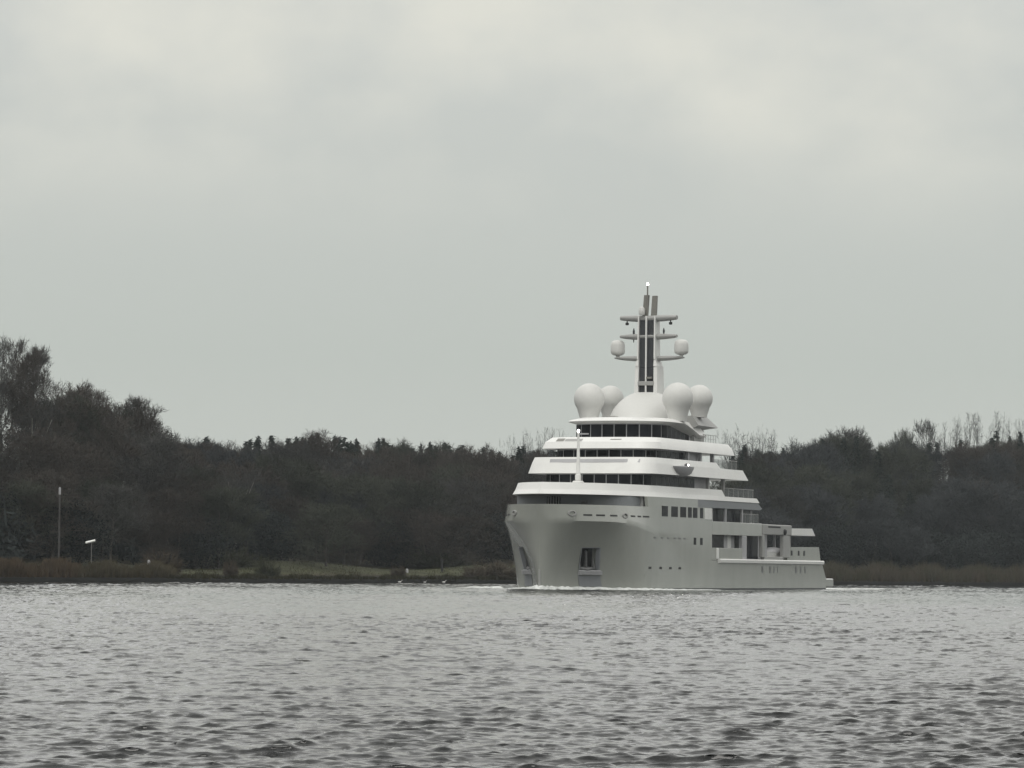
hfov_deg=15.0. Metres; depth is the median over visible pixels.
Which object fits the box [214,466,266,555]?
tree
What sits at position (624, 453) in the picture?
window
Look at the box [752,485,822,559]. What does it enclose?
bare tree
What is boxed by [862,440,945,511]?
bare tree
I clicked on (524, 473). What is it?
bare tree
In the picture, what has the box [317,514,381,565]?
bare tree
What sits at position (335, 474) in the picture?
bare tree
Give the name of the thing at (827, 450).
bare tree
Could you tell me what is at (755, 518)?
bare tree
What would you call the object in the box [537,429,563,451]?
bare tree
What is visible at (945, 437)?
bare tree
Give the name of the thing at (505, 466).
bare tree
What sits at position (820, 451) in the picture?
conifer tree
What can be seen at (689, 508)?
window
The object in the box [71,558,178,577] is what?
reeds
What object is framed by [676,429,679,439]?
window
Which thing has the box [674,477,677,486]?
window
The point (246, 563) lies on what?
bush
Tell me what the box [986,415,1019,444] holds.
bare tree
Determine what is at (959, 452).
bare tree
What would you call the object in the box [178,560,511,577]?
grass
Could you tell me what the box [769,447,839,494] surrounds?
bare tree
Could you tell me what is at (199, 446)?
bare tree
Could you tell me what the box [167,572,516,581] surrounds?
waterside tufts
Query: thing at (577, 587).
bow wave
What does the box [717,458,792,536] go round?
bare tree
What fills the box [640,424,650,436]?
window
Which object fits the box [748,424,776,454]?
bare tree
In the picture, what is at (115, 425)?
bare tree
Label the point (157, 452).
bare tree
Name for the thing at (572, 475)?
window
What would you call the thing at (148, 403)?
bare tree
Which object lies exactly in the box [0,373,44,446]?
bare tree
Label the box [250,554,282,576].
bush
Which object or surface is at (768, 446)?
bare tree
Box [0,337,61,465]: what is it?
bare tree
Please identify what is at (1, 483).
bare tree
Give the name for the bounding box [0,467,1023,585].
ground
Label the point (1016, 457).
bare tree
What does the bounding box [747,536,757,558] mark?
window
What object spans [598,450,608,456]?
window
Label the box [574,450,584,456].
window
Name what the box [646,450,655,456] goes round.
window
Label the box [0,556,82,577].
reeds
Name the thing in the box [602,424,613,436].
window
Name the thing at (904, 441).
bare tree
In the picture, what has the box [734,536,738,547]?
doorway
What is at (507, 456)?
bare tree
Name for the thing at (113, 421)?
bare tree
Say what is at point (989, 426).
bare tree
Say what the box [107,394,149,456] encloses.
bare tree
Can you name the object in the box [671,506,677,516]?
window
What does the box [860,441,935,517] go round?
bare tree
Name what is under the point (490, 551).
evergreen tree
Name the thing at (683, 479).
window
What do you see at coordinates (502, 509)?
bare tree
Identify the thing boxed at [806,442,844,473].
bare tree
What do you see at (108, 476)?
bare tree
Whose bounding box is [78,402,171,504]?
bare tree
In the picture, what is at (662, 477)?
window
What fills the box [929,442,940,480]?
conifer tree
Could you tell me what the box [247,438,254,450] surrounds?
conifer tree
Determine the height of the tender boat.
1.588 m
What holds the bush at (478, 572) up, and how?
on the ground at (421, 573)
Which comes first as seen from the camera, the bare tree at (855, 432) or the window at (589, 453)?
the window at (589, 453)
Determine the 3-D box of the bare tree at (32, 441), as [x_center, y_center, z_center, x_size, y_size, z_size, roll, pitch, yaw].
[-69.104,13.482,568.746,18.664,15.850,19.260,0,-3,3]
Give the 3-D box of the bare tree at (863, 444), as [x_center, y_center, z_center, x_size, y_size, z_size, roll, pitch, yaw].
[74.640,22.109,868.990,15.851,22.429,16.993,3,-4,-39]
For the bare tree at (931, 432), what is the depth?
921.40 m
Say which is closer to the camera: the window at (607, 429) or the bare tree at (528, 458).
the window at (607, 429)
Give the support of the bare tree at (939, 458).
on the ground at (421, 573)
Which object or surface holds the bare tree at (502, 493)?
on the ground at (421, 573)
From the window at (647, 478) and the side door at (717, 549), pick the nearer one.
the window at (647, 478)
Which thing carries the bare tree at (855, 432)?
on the ground at (421, 573)
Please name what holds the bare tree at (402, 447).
on the ground at (421, 573)
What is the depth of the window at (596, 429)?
441.01 m
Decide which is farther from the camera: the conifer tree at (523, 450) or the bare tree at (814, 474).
the bare tree at (814, 474)
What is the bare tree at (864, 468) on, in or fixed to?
on the ground at (421, 573)
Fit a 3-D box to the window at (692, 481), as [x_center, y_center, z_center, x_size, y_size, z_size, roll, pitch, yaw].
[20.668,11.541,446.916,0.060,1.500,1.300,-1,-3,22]
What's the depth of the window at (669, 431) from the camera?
442.63 m
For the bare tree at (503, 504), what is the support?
on the ground at (421, 573)
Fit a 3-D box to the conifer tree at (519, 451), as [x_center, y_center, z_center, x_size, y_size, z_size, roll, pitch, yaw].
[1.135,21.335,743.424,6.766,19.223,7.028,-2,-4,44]
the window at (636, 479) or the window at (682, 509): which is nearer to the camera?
the window at (636, 479)
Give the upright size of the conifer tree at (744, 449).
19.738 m
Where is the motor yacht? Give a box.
[504,283,832,589]
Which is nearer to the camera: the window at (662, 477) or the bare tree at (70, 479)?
the window at (662, 477)
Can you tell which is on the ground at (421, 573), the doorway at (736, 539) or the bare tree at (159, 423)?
the bare tree at (159, 423)
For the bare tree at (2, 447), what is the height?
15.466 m
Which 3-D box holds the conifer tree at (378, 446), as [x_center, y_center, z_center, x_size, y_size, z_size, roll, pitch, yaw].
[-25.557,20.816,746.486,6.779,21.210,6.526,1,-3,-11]
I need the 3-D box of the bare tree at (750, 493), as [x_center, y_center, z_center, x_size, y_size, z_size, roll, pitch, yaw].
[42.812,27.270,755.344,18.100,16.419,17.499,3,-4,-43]
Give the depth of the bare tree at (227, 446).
672.55 m
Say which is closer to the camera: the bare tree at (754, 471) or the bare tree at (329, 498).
the bare tree at (329, 498)
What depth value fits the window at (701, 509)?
444.80 m
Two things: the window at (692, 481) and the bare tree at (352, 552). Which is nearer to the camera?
the window at (692, 481)
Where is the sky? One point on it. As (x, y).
(418, 221)
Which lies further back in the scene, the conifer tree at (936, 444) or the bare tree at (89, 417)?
the conifer tree at (936, 444)
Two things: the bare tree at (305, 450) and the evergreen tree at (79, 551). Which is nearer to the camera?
the evergreen tree at (79, 551)
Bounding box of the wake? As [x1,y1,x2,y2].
[826,588,877,588]
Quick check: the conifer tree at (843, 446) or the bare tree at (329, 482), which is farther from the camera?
the conifer tree at (843, 446)
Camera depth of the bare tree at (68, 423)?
590.13 m
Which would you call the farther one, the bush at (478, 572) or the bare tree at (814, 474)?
the bare tree at (814, 474)
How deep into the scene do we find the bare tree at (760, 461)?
813.91 m
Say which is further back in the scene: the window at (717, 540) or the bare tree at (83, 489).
the bare tree at (83, 489)
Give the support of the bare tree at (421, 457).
on the ground at (421, 573)
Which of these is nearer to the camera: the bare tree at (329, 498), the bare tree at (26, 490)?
the bare tree at (26, 490)
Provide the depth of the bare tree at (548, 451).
775.18 m
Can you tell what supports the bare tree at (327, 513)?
on the ground at (421, 573)
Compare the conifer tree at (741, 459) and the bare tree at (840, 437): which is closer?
the conifer tree at (741, 459)
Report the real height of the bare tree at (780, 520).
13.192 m
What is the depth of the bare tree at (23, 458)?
548.84 m
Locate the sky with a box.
[0,0,1023,510]
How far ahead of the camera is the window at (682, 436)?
446.65 m
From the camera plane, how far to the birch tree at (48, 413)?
578.61 m
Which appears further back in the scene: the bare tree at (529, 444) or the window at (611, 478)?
the bare tree at (529, 444)
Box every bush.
[138,546,185,573]
[207,544,259,567]
[222,558,238,575]
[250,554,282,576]
[389,564,407,575]
[393,546,479,568]
[461,566,486,577]
[465,558,513,578]
[484,560,516,577]
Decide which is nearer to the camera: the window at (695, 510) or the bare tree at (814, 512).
the window at (695, 510)
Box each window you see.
[550,475,558,481]
[557,450,562,456]
[560,474,569,481]
[564,450,572,456]
[571,474,581,481]
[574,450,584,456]
[582,425,589,436]
[583,474,593,482]
[586,450,596,456]
[591,424,601,436]
[595,474,605,482]
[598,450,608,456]
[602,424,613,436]
[607,474,617,483]
[609,450,619,456]
[614,424,625,436]
[619,474,630,483]
[621,450,632,456]
[627,424,638,436]
[632,475,642,484]
[634,450,644,456]
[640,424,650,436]
[644,475,651,484]
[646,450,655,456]
[652,425,660,437]
[652,475,656,485]
[656,450,661,457]
[657,475,660,485]
[661,425,666,437]
[661,476,664,485]
[662,506,667,516]
[665,476,669,485]
[667,426,671,438]
[670,452,674,458]
[670,476,673,486]
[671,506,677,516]
[672,427,675,438]
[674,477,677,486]
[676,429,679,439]
[678,477,681,486]
[680,432,684,439]
[680,507,685,516]
[682,477,685,487]
[686,478,689,487]
[688,507,691,517]
[690,478,694,487]
[693,508,697,517]
[700,508,702,517]
[712,535,723,547]
[713,509,723,521]
[727,509,739,522]
[743,510,749,522]
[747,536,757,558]
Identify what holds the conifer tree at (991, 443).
on the ground at (421, 573)
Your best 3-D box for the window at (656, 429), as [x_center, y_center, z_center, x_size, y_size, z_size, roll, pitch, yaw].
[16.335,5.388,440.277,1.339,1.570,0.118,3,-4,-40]
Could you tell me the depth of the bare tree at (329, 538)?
631.61 m
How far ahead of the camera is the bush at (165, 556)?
527.86 m
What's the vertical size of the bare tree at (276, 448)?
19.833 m
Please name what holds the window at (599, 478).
in the motor yacht
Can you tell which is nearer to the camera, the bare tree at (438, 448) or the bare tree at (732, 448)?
the bare tree at (438, 448)
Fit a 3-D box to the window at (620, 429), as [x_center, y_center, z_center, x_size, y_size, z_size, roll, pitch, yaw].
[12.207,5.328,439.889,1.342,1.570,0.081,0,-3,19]
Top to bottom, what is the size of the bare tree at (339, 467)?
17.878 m
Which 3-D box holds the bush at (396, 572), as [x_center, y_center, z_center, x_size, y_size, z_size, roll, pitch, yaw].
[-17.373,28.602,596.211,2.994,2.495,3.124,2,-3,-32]
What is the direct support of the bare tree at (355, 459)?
on the ground at (421, 573)
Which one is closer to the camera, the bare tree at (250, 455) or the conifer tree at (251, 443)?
the bare tree at (250, 455)
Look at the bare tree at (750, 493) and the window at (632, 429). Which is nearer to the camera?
the window at (632, 429)
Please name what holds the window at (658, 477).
in the motor yacht
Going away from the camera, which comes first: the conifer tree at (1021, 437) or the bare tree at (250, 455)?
the bare tree at (250, 455)
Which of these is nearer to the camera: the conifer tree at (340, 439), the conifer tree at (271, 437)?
the conifer tree at (271, 437)
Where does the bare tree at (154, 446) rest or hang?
on the ground at (421, 573)
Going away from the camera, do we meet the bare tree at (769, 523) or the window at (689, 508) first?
the window at (689, 508)
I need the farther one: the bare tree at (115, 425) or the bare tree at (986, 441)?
the bare tree at (986, 441)
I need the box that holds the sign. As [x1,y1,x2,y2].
[85,539,94,562]
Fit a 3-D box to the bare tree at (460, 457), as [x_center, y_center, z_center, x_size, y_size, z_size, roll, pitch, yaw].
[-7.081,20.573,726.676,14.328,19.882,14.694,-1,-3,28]
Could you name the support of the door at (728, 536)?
in the motor yacht
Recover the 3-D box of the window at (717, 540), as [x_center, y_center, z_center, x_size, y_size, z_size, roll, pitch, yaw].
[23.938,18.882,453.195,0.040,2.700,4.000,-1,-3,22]
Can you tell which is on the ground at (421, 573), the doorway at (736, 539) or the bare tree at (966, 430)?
the bare tree at (966, 430)
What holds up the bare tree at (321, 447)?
on the ground at (421, 573)
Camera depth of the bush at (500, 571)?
615.40 m
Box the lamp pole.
[58,487,60,559]
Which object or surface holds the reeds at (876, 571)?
on the ground at (421, 573)
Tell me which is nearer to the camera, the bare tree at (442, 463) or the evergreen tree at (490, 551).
the evergreen tree at (490, 551)
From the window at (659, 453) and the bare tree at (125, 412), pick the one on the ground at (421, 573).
the bare tree at (125, 412)
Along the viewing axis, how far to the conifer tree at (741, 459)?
802.61 m
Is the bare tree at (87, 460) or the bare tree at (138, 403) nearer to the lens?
the bare tree at (87, 460)
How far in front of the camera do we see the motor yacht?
438.68 m
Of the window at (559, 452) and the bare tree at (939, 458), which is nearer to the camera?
the window at (559, 452)
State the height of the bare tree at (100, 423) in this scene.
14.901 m
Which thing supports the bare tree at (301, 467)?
on the ground at (421, 573)
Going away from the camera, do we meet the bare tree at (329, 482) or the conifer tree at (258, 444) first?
the bare tree at (329, 482)
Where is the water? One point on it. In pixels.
(246, 675)
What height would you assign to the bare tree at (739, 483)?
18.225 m
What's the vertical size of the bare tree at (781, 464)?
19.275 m
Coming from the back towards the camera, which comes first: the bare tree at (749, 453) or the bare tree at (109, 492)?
the bare tree at (749, 453)
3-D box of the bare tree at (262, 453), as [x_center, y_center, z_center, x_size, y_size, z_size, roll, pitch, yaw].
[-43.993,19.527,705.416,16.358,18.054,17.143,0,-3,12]
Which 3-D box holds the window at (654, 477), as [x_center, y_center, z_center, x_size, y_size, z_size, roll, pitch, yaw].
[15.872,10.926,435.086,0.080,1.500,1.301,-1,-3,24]
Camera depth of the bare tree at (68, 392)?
630.12 m
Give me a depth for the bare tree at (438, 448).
751.63 m
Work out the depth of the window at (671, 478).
440.26 m
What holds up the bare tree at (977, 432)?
on the ground at (421, 573)
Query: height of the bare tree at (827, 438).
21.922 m
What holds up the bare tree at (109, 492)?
on the ground at (421, 573)
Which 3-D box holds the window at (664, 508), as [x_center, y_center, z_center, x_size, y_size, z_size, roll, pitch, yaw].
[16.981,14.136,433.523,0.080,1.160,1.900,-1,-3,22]
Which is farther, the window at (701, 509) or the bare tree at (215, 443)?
the bare tree at (215, 443)
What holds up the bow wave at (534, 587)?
on the water
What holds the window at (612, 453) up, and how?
in the motor yacht
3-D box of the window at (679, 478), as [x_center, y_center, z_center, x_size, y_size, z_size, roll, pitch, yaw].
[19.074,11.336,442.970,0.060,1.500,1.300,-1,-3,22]
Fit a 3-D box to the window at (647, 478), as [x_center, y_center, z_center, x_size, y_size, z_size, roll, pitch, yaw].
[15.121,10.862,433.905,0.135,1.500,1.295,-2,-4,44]
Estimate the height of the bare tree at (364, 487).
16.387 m
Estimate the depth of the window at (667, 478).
438.97 m
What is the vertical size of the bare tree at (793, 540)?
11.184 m
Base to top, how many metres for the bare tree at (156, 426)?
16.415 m
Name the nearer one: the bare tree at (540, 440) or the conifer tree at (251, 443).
the conifer tree at (251, 443)
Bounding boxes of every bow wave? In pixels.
[467,586,503,588]
[508,585,538,588]
[537,585,711,589]
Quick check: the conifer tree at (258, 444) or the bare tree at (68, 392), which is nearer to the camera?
the bare tree at (68, 392)
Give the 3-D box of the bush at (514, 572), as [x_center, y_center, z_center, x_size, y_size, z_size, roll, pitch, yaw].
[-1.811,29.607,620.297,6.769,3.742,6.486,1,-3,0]
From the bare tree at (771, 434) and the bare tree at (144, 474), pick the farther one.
the bare tree at (771, 434)
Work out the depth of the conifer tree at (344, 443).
723.96 m
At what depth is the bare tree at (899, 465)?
880.14 m
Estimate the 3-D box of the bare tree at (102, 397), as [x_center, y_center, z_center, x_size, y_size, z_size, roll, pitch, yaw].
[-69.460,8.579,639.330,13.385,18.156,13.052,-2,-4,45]
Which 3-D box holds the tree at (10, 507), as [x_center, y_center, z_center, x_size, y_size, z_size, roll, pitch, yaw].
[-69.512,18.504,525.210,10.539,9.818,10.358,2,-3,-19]
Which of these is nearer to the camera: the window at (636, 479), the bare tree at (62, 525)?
the window at (636, 479)
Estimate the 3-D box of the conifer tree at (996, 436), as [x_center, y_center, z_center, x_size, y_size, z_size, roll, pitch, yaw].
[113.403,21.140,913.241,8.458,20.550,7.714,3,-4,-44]
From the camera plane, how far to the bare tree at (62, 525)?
527.72 m
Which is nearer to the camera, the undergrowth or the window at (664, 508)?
the window at (664, 508)
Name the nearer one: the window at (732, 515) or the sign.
the window at (732, 515)
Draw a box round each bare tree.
[0,332,21,432]
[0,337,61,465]
[0,348,54,466]
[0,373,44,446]
[0,423,28,502]
[0,424,90,498]
[0,441,60,530]
[0,464,18,537]
[0,477,79,549]
[1,387,98,469]
[1,468,103,557]
[10,488,101,557]
[11,344,59,470]
[13,433,125,526]
[27,391,121,482]
[38,379,110,441]
[49,446,139,523]
[60,407,150,481]
[68,436,169,545]
[70,476,145,559]
[72,407,127,478]
[75,482,154,559]
[76,382,133,449]
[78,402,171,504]
[83,408,140,465]
[89,451,195,560]
[97,406,146,438]
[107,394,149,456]
[108,429,212,508]
[110,395,161,432]
[119,432,188,502]
[121,411,181,456]
[143,414,163,436]
[181,436,234,467]
[185,439,244,487]
[194,440,226,450]
[202,444,271,484]
[208,457,295,547]
[227,452,329,557]
[227,478,293,554]
[240,444,291,504]
[259,437,317,472]
[276,441,332,463]
[277,468,349,559]
[277,502,368,566]
[278,460,341,555]
[285,429,356,469]
[288,468,359,553]
[288,504,352,562]
[294,473,371,562]
[309,455,371,513]
[311,488,385,563]
[313,447,366,506]
[315,471,407,565]
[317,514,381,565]
[320,451,397,551]
[341,444,427,525]
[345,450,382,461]
[364,437,429,474]
[394,441,434,473]
[416,440,461,476]
[422,449,485,495]
[432,441,501,527]
[443,448,526,532]
[468,490,516,560]
[470,481,528,558]
[479,499,516,560]
[484,452,523,484]
[499,433,528,454]
[502,458,545,508]
[508,433,546,453]
[514,448,555,463]
[518,446,551,481]
[521,426,554,452]
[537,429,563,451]
[710,475,778,512]
[716,425,756,467]
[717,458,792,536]
[720,434,749,468]
[725,484,789,513]
[726,446,775,467]
[728,451,804,510]
[746,454,807,487]
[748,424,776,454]
[748,448,798,489]
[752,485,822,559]
[752,506,810,547]
[752,511,769,546]
[752,511,792,545]
[757,437,776,452]
[767,520,814,547]
[768,489,847,546]
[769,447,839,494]
[770,460,856,536]
[781,437,860,510]
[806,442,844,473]
[812,434,851,448]
[816,434,867,495]
[818,436,885,522]
[824,425,873,496]
[834,440,879,494]
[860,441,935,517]
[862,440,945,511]
[863,444,914,492]
[888,428,915,447]
[906,444,966,499]
[911,419,947,474]
[929,423,959,475]
[933,440,1003,511]
[943,416,968,482]
[951,442,1000,517]
[952,413,975,470]
[963,411,981,462]
[967,438,1023,528]
[975,411,1001,446]
[979,437,1023,516]
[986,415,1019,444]
[1005,419,1023,441]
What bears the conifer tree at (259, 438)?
on the ground at (421, 573)
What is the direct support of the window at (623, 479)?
in the motor yacht
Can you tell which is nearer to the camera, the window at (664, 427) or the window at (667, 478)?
the window at (667, 478)
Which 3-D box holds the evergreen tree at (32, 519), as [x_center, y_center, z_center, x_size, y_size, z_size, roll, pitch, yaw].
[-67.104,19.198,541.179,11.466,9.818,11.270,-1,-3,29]
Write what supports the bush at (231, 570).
on the ground at (421, 573)
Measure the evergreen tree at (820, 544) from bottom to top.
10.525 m
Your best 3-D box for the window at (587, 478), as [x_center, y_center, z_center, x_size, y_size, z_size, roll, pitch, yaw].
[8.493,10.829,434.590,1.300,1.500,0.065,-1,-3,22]
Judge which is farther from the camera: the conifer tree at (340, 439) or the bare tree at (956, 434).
the bare tree at (956, 434)
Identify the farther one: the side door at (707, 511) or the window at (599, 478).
the side door at (707, 511)
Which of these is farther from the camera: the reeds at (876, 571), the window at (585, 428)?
the reeds at (876, 571)
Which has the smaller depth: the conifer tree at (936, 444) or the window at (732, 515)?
the window at (732, 515)
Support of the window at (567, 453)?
in the motor yacht
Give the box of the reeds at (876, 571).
[823,558,1023,582]
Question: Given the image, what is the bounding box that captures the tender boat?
[767,547,783,558]
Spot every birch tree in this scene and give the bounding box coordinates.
[9,398,70,475]
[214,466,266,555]
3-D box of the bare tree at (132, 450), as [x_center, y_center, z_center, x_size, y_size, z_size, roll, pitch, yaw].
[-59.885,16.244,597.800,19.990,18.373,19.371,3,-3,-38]
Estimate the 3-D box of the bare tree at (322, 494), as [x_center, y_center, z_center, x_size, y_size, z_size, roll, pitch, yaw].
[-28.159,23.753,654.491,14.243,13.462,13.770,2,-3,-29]
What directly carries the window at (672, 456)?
in the motor yacht
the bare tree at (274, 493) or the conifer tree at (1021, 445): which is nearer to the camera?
the bare tree at (274, 493)
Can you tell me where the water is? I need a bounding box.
[0,582,1023,767]
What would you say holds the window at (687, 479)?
in the motor yacht
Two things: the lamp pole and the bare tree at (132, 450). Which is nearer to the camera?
the lamp pole
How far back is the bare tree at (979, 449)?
887.76 m
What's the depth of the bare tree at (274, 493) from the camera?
629.47 m
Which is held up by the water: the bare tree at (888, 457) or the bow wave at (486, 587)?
the bow wave at (486, 587)
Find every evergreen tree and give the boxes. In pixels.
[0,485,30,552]
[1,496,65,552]
[37,492,116,562]
[462,511,512,564]
[791,521,851,564]
[806,520,859,565]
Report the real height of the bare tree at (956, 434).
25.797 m
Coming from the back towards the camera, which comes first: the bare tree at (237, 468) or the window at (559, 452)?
the bare tree at (237, 468)
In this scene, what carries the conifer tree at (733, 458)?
on the ground at (421, 573)
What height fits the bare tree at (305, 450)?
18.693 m
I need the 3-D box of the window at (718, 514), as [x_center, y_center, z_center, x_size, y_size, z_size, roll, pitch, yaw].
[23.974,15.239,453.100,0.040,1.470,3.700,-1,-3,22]
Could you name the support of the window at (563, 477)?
in the motor yacht
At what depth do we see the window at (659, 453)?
437.37 m
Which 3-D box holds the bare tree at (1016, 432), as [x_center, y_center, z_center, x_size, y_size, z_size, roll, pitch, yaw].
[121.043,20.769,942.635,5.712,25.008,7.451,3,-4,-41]
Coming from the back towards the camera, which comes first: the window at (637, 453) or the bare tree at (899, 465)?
the bare tree at (899, 465)
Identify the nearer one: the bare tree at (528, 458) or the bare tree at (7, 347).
the bare tree at (7, 347)
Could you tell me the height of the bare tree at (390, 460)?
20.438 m
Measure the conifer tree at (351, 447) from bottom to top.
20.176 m
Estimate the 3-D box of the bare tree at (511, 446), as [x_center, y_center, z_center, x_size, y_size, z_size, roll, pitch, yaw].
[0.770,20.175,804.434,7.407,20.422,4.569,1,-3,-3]
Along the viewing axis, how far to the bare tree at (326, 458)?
716.47 m
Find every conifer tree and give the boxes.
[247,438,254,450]
[254,436,262,448]
[255,441,261,454]
[268,435,275,446]
[335,436,342,454]
[338,437,350,452]
[347,440,355,455]
[374,437,382,457]
[513,446,524,480]
[521,445,526,461]
[725,456,736,489]
[736,453,745,494]
[741,444,747,465]
[817,438,829,478]
[836,438,853,485]
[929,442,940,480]
[988,438,996,450]
[993,430,999,442]
[1013,440,1023,500]
[1014,435,1023,490]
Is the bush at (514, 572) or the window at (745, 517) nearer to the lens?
the window at (745, 517)
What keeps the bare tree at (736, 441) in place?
on the ground at (421, 573)
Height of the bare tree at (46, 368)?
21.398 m
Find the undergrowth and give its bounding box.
[0,425,1022,567]
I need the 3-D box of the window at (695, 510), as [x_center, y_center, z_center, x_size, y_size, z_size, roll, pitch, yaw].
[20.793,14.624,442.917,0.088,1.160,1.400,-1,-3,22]
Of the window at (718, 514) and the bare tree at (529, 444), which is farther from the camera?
the bare tree at (529, 444)
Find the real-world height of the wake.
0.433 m
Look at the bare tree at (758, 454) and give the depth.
846.63 m
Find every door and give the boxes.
[704,508,711,519]
[716,548,718,558]
[727,535,730,547]
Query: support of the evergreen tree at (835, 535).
on the ground at (421, 573)
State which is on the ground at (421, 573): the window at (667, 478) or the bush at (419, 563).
the bush at (419, 563)
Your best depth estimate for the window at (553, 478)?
436.51 m
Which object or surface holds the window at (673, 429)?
in the motor yacht

